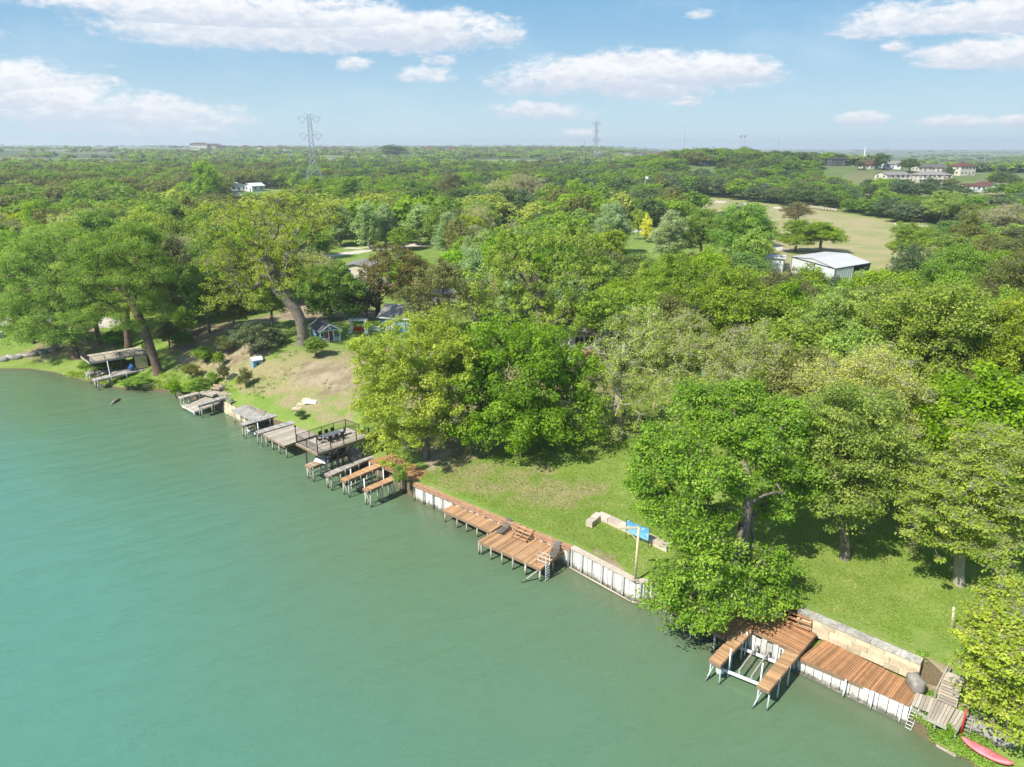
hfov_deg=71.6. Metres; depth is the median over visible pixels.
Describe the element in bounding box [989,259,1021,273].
tree
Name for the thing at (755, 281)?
tree
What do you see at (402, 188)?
woods
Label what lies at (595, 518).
seat wall
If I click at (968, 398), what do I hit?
tree
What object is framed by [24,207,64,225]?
tree
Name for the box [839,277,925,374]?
tree
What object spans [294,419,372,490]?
boat dock
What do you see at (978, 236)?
tree
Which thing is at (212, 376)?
shrub
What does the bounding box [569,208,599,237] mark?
tree
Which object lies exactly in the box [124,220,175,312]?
tree
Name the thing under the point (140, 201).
tree
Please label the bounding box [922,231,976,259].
tree
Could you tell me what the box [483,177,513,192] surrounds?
bare tree
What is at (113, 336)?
shrub
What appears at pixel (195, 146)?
building
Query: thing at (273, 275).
pecan tree
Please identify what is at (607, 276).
tree
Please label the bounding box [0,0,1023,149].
sky
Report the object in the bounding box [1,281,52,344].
cypress tree
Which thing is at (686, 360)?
budding tree
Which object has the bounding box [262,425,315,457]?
plank deck
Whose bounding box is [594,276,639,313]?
tree
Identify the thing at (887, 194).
tree
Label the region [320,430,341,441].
patio table
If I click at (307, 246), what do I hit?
live oak
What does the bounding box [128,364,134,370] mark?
barrel
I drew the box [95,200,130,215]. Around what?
tree
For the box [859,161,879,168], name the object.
house
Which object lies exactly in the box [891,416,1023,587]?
spreading tree
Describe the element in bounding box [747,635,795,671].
bulkhead
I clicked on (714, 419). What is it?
shade tree
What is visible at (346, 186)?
tree
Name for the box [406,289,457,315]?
house
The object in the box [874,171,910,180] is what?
apartment block
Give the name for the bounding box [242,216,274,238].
budding tree
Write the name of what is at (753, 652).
boat lift
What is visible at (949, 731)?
shrub
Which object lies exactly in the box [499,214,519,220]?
tree
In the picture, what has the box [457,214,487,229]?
tree
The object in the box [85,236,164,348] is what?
cypress tree
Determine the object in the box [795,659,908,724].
bulkhead
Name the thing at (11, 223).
bare tree
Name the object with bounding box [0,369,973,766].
water
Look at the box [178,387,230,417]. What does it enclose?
boat dock
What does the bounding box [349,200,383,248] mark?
sycamore
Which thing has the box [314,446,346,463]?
motorboat
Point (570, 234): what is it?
bare tree
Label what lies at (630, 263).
tree
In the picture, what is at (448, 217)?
sycamore
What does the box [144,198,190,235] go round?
tree
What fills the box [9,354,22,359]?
boulder
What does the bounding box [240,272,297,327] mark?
tree
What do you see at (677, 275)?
tree
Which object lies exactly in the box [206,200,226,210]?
tree
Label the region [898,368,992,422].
tree
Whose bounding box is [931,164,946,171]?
house
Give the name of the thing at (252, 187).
barn
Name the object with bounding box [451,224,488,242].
bare tree
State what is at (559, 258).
ash tree
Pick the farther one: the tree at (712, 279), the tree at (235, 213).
the tree at (235, 213)
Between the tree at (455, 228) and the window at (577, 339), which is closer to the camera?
the window at (577, 339)
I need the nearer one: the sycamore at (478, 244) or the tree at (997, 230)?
the sycamore at (478, 244)
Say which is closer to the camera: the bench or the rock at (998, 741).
the rock at (998, 741)
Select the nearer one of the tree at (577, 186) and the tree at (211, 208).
the tree at (211, 208)
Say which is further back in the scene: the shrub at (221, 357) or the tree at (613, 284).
the tree at (613, 284)
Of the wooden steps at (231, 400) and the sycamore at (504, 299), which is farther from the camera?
the sycamore at (504, 299)
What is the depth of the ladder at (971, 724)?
47.48 m
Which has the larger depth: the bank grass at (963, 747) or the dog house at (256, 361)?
the dog house at (256, 361)
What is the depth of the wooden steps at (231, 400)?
105.85 m
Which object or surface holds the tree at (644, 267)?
on the ground at (866, 230)
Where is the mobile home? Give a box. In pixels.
[343,258,379,276]
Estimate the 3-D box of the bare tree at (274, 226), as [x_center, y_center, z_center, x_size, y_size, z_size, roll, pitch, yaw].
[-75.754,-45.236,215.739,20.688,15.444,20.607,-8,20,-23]
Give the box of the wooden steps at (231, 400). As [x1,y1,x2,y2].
[226,398,234,403]
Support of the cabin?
on the ground at (866, 230)
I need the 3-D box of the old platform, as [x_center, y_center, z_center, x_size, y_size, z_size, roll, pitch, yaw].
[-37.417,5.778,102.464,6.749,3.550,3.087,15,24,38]
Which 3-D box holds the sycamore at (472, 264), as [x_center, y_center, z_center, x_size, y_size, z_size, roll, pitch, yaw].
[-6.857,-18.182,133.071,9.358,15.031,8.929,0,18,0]
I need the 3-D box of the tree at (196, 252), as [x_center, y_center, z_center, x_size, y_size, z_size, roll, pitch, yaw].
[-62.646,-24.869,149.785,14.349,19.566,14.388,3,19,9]
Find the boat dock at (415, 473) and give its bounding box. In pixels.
[340,454,425,507]
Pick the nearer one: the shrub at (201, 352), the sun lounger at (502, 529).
the sun lounger at (502, 529)
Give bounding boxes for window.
[575,336,583,346]
[585,336,593,345]
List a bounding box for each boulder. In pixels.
[0,356,8,361]
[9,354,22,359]
[26,352,37,356]
[35,349,48,354]
[46,347,57,352]
[906,672,925,693]
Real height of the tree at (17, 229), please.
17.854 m
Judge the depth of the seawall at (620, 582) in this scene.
64.20 m
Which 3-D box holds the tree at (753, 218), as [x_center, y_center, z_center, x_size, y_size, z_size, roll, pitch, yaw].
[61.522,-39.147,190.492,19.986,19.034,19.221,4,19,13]
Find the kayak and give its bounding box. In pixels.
[962,737,1013,764]
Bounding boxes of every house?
[250,356,262,367]
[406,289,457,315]
[560,313,639,363]
[699,155,715,165]
[826,158,845,165]
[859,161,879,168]
[881,161,900,169]
[911,163,932,170]
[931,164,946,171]
[947,162,977,175]
[968,182,993,191]
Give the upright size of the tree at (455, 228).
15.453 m
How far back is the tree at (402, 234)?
228.36 m
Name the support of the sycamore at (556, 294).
on the ground at (866, 230)
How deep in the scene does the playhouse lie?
121.03 m
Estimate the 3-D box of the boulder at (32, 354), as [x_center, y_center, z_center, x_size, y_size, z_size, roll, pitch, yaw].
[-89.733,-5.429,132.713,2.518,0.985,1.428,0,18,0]
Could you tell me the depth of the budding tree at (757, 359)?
81.51 m
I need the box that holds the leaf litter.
[244,403,266,415]
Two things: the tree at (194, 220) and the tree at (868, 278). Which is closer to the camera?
the tree at (868, 278)
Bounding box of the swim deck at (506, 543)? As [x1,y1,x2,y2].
[443,504,563,582]
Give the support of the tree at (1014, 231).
on the ground at (866, 230)
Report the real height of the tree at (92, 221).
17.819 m
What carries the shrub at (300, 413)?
on the ground at (866, 230)
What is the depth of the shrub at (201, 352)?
120.51 m
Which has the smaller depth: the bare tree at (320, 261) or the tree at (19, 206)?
the bare tree at (320, 261)
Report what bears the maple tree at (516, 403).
on the ground at (866, 230)
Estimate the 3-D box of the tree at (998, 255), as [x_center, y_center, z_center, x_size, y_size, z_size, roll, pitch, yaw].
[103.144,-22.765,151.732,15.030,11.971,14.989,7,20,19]
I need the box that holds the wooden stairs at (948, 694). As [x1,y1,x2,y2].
[933,664,965,707]
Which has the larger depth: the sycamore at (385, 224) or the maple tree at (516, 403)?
the sycamore at (385, 224)
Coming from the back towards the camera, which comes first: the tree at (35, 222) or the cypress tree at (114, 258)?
the tree at (35, 222)
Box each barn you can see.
[230,182,244,190]
[243,182,265,191]
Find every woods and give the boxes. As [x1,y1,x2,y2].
[0,144,1023,172]
[0,146,1023,228]
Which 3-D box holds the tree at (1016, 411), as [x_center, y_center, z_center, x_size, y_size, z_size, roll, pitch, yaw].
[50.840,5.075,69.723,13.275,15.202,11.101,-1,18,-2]
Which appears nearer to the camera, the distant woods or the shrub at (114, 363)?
the shrub at (114, 363)
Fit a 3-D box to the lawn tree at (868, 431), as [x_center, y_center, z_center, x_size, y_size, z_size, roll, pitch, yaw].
[29.421,7.322,62.553,14.070,17.148,13.927,0,18,0]
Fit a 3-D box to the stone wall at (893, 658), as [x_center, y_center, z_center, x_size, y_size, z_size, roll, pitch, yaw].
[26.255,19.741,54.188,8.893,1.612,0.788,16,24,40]
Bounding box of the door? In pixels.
[326,331,331,339]
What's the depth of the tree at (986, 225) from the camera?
216.82 m
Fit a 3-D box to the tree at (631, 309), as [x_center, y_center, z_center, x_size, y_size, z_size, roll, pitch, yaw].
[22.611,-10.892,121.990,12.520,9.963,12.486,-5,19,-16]
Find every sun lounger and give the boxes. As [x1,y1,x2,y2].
[496,518,511,534]
[548,540,560,559]
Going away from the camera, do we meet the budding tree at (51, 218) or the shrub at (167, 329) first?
the shrub at (167, 329)
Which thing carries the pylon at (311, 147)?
on the ground at (866, 230)
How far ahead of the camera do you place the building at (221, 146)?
1686.57 m
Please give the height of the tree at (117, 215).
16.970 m
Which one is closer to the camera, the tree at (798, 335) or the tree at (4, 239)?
the tree at (798, 335)
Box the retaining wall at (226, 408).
[222,401,248,421]
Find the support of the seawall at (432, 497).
on the ground at (866, 230)
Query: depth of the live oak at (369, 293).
134.03 m
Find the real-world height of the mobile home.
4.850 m
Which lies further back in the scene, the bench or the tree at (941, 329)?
the bench
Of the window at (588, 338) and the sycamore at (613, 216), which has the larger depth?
the sycamore at (613, 216)
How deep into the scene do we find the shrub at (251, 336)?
115.85 m
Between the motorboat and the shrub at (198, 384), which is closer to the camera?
the motorboat
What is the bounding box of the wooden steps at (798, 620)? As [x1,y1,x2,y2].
[785,606,814,631]
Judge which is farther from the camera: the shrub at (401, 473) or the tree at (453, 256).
the tree at (453, 256)
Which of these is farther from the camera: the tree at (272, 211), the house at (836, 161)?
the house at (836, 161)
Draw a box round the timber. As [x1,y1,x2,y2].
[936,744,956,756]
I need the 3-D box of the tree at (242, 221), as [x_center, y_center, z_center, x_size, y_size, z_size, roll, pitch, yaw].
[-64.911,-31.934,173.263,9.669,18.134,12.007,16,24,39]
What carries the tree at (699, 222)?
on the ground at (866, 230)
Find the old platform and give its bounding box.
[231,405,270,429]
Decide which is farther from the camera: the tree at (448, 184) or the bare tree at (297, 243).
the tree at (448, 184)
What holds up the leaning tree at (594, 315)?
on the ground at (866, 230)
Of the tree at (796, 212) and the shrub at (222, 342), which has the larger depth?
the tree at (796, 212)
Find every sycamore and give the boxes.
[320,202,357,245]
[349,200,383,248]
[372,202,399,244]
[398,202,432,244]
[431,212,464,252]
[453,246,494,321]
[458,235,476,258]
[470,228,492,252]
[489,274,535,332]
[512,225,531,234]
[546,269,578,309]
[553,280,591,312]
[589,200,636,249]
[648,208,688,260]
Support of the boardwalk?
on the ground at (866, 230)
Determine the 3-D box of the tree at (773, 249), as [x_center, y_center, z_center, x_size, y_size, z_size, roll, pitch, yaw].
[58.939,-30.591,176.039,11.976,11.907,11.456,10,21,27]
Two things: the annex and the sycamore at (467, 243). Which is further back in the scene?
the annex
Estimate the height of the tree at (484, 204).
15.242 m
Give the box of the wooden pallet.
[303,399,316,403]
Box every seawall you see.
[413,481,571,567]
[569,545,668,612]
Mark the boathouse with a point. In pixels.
(140, 358)
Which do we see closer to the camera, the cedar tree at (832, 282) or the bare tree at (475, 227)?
the cedar tree at (832, 282)
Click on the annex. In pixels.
(777, 260)
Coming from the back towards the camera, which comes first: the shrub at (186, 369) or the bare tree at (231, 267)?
the bare tree at (231, 267)
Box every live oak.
[278,210,318,226]
[294,245,328,261]
[351,278,383,318]
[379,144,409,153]
[856,161,866,168]
[872,152,890,169]
[897,158,922,172]
[941,166,955,174]
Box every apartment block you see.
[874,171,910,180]
[909,171,952,186]
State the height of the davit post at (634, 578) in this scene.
5.481 m
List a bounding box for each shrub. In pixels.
[76,359,132,369]
[96,329,131,344]
[118,373,152,385]
[152,321,183,349]
[162,378,185,398]
[167,330,195,349]
[172,306,198,332]
[178,363,201,378]
[180,376,213,392]
[188,345,213,362]
[204,371,220,383]
[209,335,235,352]
[210,351,225,364]
[214,364,229,379]
[225,320,277,354]
[236,367,253,386]
[261,328,288,344]
[294,410,306,417]
[302,336,329,356]
[364,432,377,451]
[392,464,407,488]
[941,722,955,738]
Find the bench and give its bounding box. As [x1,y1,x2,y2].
[211,384,221,391]
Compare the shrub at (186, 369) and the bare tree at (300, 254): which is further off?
the bare tree at (300, 254)
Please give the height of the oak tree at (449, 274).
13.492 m
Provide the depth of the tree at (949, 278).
114.40 m
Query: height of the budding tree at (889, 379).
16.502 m
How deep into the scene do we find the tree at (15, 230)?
165.10 m
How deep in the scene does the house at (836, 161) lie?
604.23 m
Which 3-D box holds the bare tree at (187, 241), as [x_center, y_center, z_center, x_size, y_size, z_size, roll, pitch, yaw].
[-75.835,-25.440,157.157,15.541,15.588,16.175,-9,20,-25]
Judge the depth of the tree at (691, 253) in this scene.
161.43 m
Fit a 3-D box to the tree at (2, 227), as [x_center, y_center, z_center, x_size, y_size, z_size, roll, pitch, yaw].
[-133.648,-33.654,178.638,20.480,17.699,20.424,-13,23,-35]
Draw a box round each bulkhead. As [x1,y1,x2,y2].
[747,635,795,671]
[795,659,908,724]
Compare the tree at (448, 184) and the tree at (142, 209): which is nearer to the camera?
the tree at (142, 209)
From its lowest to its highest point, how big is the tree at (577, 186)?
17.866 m
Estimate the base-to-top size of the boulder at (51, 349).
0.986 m
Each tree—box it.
[0,207,23,222]
[0,214,33,228]
[0,221,10,231]
[0,221,102,359]
[0,225,53,243]
[0,230,45,296]
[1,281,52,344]
[4,225,39,272]
[17,199,55,222]
[17,200,63,224]
[19,225,43,231]
[21,219,47,229]
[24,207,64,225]
[35,234,104,310]
[38,212,92,238]
[42,206,92,232]
[43,218,187,376]
[53,222,95,246]
[62,210,119,240]
[66,228,103,296]
[73,280,121,344]
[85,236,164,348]
[87,205,136,223]
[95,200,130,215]
[109,209,190,238]
[121,191,163,215]
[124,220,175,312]
[128,202,171,232]
[142,220,180,237]
[142,231,192,309]
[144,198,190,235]
[158,231,192,256]
[175,194,204,210]
[176,258,233,333]
[178,233,194,245]
[179,210,217,240]
[180,202,233,222]
[184,185,353,346]
[186,219,249,272]
[190,250,246,314]
[191,158,221,195]
[196,213,232,232]
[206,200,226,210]
[209,282,256,328]
[226,209,247,219]
[229,222,279,299]
[231,215,251,234]
[240,238,297,287]
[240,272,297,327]
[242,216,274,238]
[244,210,293,237]
[245,203,283,218]
[276,237,315,252]
[279,222,335,235]
[283,217,308,234]
[286,249,329,294]
[289,226,332,255]
[291,258,372,320]
[299,175,324,190]
[303,250,336,299]
[331,176,367,198]
[340,300,483,469]
[356,242,430,316]
[380,254,431,288]
[387,226,419,248]
[391,257,487,326]
[409,262,462,288]
[421,205,452,248]
[426,307,613,453]
[431,171,471,193]
[435,248,467,269]
[440,216,476,249]
[440,236,468,260]
[445,207,468,216]
[451,212,615,368]
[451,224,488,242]
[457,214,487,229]
[461,203,496,230]
[462,199,502,229]
[473,227,498,240]
[479,239,499,281]
[480,249,542,309]
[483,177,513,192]
[486,240,551,289]
[492,229,506,242]
[494,223,531,232]
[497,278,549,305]
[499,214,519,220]
[499,231,530,248]
[505,173,547,197]
[528,213,572,221]
[528,222,580,245]
[531,230,578,296]
[534,182,560,199]
[540,211,584,246]
[545,296,603,340]
[552,226,583,248]
[552,281,660,379]
[563,178,590,192]
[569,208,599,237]
[570,301,687,443]
[574,256,627,291]
[576,248,624,289]
[580,213,602,230]
[582,224,630,260]
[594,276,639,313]
[614,251,658,286]
[618,291,656,344]
[621,373,844,636]
[624,259,662,291]
[624,307,728,435]
[628,206,649,239]
[630,265,700,292]
[633,292,713,371]
[634,251,723,347]
[639,214,653,242]
[665,263,798,380]
[678,207,725,254]
[684,251,695,260]
[688,316,791,433]
[689,246,734,275]
[691,247,736,268]
[691,264,744,321]
[705,202,781,252]
[720,313,844,412]
[724,250,773,287]
[729,240,775,257]
[732,226,772,269]
[739,271,773,291]
[743,266,819,323]
[752,277,816,332]
[754,344,867,415]
[763,377,936,561]
[767,280,818,309]
[776,219,822,252]
[778,202,816,220]
[783,283,872,339]
[787,335,946,492]
[790,262,837,292]
[801,220,850,251]
[801,322,909,403]
[825,275,841,289]
[832,283,881,330]
[837,266,932,295]
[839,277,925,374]
[851,276,1020,420]
[865,186,902,202]
[884,221,940,254]
[885,239,931,292]
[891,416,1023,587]
[894,408,964,470]
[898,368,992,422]
[906,241,996,289]
[907,360,1023,485]
[919,219,990,239]
[920,190,966,224]
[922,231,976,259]
[926,269,998,310]
[943,292,1023,383]
[943,559,1023,745]
[948,210,990,240]
[964,219,991,230]
[964,233,1007,264]
[966,249,1023,298]
[969,201,1023,232]
[971,248,1019,271]
[972,233,1013,242]
[983,284,1023,315]
[988,223,1023,237]
[988,236,1023,256]
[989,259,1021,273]
[989,372,1023,497]
[998,225,1023,241]
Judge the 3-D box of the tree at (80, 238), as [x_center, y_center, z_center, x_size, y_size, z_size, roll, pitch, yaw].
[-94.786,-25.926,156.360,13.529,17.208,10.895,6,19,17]
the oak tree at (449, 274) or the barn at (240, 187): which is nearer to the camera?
the oak tree at (449, 274)
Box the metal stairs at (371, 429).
[364,427,396,437]
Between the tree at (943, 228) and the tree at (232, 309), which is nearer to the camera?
the tree at (232, 309)
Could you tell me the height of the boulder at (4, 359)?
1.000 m
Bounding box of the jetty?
[910,693,971,738]
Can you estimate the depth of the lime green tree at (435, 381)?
81.52 m
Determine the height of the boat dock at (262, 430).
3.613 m
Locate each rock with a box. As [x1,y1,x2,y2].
[964,714,988,731]
[974,728,984,735]
[984,724,1000,739]
[991,731,1017,747]
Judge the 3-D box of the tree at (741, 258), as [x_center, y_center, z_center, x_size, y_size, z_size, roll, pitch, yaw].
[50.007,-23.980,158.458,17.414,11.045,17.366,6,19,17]
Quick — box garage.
[348,277,391,294]
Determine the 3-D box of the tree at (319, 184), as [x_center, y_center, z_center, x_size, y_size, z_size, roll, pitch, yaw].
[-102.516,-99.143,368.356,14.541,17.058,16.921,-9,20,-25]
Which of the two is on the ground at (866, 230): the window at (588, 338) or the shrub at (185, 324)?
the shrub at (185, 324)
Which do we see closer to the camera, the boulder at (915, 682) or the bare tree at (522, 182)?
the boulder at (915, 682)
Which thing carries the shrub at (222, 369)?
on the ground at (866, 230)
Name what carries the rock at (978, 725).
on the ground at (866, 230)
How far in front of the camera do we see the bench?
110.34 m
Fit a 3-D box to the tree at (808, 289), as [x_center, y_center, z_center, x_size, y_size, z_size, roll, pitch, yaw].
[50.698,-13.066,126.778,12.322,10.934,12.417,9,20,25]
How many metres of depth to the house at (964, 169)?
551.13 m
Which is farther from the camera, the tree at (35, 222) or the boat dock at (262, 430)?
the tree at (35, 222)
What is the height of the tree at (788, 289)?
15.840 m
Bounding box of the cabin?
[370,303,432,331]
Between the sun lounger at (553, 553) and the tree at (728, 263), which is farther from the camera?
the tree at (728, 263)
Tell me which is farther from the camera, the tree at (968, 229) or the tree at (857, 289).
the tree at (968, 229)
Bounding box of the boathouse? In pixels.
[79,343,148,389]
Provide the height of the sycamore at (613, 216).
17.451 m
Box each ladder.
[536,551,549,580]
[905,705,918,729]
[962,717,973,736]
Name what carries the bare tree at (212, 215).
on the ground at (866, 230)
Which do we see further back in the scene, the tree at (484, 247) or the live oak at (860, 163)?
the live oak at (860, 163)
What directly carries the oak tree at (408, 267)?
on the ground at (866, 230)
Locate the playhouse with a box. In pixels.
[309,318,341,341]
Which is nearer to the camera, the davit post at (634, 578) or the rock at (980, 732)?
the rock at (980, 732)
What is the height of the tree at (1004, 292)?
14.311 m
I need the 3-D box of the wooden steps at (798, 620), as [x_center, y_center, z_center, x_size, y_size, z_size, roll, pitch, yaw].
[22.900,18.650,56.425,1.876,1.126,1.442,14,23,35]
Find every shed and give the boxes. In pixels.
[790,252,870,284]
[960,183,972,187]
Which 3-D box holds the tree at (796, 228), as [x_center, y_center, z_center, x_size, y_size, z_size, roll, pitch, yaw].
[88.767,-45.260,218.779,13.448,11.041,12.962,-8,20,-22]
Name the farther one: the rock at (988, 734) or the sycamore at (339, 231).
the sycamore at (339, 231)
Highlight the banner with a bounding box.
[625,518,649,545]
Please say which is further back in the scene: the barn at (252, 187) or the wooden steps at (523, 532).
the barn at (252, 187)
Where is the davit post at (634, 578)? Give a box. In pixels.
[617,526,639,582]
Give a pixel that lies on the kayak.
(986, 752)
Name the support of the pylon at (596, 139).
on the ground at (866, 230)
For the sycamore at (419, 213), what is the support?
on the ground at (866, 230)
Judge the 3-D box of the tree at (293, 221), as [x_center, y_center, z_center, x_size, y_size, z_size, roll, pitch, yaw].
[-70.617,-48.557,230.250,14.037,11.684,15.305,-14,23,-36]
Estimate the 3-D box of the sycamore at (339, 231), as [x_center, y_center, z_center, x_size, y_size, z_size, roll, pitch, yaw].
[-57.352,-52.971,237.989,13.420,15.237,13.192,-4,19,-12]
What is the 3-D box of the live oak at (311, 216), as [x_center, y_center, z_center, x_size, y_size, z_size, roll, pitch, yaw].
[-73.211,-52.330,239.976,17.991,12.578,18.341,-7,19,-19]
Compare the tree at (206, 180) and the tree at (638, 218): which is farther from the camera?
the tree at (206, 180)
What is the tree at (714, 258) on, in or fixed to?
on the ground at (866, 230)
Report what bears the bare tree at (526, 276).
on the ground at (866, 230)
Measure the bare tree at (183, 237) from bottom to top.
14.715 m
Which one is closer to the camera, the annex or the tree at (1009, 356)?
the tree at (1009, 356)
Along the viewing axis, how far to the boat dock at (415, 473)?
82.12 m
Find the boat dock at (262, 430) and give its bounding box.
[240,414,294,446]
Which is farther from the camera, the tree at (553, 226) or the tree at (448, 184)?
the tree at (448, 184)
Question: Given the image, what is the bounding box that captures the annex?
[761,254,787,271]
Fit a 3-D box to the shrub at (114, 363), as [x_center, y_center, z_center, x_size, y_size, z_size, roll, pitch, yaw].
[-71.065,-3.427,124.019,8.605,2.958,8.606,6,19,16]
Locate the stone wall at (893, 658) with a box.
[796,607,923,676]
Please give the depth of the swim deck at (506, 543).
68.94 m
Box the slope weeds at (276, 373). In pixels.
[187,324,387,432]
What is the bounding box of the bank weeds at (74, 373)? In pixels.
[63,367,241,397]
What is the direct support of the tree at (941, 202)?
on the ground at (866, 230)
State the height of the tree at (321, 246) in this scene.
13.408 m
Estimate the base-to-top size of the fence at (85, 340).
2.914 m
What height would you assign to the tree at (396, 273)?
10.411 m
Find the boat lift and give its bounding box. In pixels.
[723,632,777,691]
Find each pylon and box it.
[298,112,322,181]
[590,122,601,157]
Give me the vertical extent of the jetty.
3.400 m
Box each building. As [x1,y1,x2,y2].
[91,147,108,151]
[190,143,208,149]
[208,144,220,149]
[216,145,229,150]
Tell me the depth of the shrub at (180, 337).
125.05 m
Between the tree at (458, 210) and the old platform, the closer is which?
the old platform
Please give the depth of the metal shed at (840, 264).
172.45 m
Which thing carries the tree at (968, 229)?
on the ground at (866, 230)
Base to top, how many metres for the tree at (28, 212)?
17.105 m
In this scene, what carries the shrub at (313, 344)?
on the ground at (866, 230)
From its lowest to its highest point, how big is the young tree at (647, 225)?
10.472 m
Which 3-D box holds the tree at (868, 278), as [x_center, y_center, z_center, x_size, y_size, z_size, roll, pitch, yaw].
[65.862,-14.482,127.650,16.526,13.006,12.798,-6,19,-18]
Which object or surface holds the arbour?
on the ground at (866, 230)
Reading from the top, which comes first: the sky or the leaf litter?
the sky
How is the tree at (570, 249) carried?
on the ground at (866, 230)
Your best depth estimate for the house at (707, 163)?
610.64 m
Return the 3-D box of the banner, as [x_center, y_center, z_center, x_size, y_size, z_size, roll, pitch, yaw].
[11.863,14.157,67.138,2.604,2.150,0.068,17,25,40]
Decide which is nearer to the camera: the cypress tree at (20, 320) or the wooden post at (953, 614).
the wooden post at (953, 614)
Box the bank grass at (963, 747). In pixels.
[909,647,996,766]
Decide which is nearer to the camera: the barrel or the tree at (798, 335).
the tree at (798, 335)
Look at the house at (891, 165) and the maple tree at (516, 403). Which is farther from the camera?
the house at (891, 165)
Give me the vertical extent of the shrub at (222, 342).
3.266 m
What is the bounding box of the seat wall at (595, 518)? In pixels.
[586,511,670,551]
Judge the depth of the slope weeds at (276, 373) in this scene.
109.87 m
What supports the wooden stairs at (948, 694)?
on the jetty
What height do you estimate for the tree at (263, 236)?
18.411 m
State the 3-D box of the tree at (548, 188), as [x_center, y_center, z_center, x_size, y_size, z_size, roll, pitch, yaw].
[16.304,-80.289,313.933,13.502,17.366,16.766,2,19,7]
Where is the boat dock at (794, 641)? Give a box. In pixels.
[662,596,816,710]
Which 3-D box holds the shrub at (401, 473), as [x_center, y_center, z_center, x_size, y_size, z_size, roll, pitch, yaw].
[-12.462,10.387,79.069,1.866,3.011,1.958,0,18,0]
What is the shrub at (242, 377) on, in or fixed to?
on the ground at (866, 230)
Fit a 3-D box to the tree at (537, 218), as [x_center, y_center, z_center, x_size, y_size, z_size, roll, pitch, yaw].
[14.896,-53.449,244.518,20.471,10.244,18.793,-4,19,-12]
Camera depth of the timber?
46.92 m
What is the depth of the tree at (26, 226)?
186.94 m
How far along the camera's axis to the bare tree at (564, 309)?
113.73 m
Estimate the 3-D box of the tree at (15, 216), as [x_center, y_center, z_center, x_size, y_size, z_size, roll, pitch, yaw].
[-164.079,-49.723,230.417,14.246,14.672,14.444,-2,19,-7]
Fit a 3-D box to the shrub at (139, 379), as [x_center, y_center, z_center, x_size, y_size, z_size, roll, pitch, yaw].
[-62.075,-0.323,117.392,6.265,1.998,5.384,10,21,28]
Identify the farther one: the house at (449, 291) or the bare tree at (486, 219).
the bare tree at (486, 219)
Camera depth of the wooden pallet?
101.25 m
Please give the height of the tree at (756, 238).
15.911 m
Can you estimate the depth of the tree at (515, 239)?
153.64 m
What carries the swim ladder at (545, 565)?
attached to the swim deck at (506, 543)
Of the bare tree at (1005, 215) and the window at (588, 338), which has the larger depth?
the bare tree at (1005, 215)
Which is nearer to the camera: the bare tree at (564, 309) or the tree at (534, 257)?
the bare tree at (564, 309)
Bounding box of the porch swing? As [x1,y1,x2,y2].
[353,322,363,330]
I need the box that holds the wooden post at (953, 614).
[950,606,954,632]
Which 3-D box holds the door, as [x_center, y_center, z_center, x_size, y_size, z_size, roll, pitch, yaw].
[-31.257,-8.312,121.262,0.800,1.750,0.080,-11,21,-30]
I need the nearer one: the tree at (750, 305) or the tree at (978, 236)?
the tree at (750, 305)
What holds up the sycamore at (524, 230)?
on the ground at (866, 230)
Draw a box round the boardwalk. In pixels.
[799,640,914,708]
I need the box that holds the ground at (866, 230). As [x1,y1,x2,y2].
[0,146,1023,766]
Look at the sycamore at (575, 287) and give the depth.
127.87 m
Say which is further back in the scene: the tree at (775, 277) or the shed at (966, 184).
the shed at (966, 184)
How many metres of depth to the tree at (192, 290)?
125.16 m
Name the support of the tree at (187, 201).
on the ground at (866, 230)
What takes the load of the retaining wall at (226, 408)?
on the ground at (866, 230)
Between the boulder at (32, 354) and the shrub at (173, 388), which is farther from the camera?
the boulder at (32, 354)
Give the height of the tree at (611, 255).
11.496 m
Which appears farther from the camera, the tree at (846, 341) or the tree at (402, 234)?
the tree at (402, 234)
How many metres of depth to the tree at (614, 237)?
172.23 m
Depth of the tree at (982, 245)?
167.12 m
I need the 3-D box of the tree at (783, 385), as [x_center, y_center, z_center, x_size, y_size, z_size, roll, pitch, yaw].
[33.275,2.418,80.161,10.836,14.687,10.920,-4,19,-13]
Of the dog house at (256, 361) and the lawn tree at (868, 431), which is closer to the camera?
the lawn tree at (868, 431)
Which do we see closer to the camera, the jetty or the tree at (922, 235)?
the jetty
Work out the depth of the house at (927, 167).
570.39 m
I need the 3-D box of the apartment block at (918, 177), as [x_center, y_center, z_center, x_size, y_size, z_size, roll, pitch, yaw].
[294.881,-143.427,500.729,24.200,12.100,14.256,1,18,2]
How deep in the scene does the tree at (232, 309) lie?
127.56 m
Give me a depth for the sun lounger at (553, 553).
67.14 m
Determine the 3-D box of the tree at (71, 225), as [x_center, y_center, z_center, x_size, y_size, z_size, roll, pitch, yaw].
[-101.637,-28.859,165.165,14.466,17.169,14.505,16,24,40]
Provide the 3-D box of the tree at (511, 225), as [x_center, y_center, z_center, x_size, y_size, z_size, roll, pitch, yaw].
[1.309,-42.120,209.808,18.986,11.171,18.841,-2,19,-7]
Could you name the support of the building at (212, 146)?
on the ground at (866, 230)
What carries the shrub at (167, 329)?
on the ground at (866, 230)
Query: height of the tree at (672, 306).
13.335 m
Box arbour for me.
[348,318,368,333]
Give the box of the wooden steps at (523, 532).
[511,524,534,542]

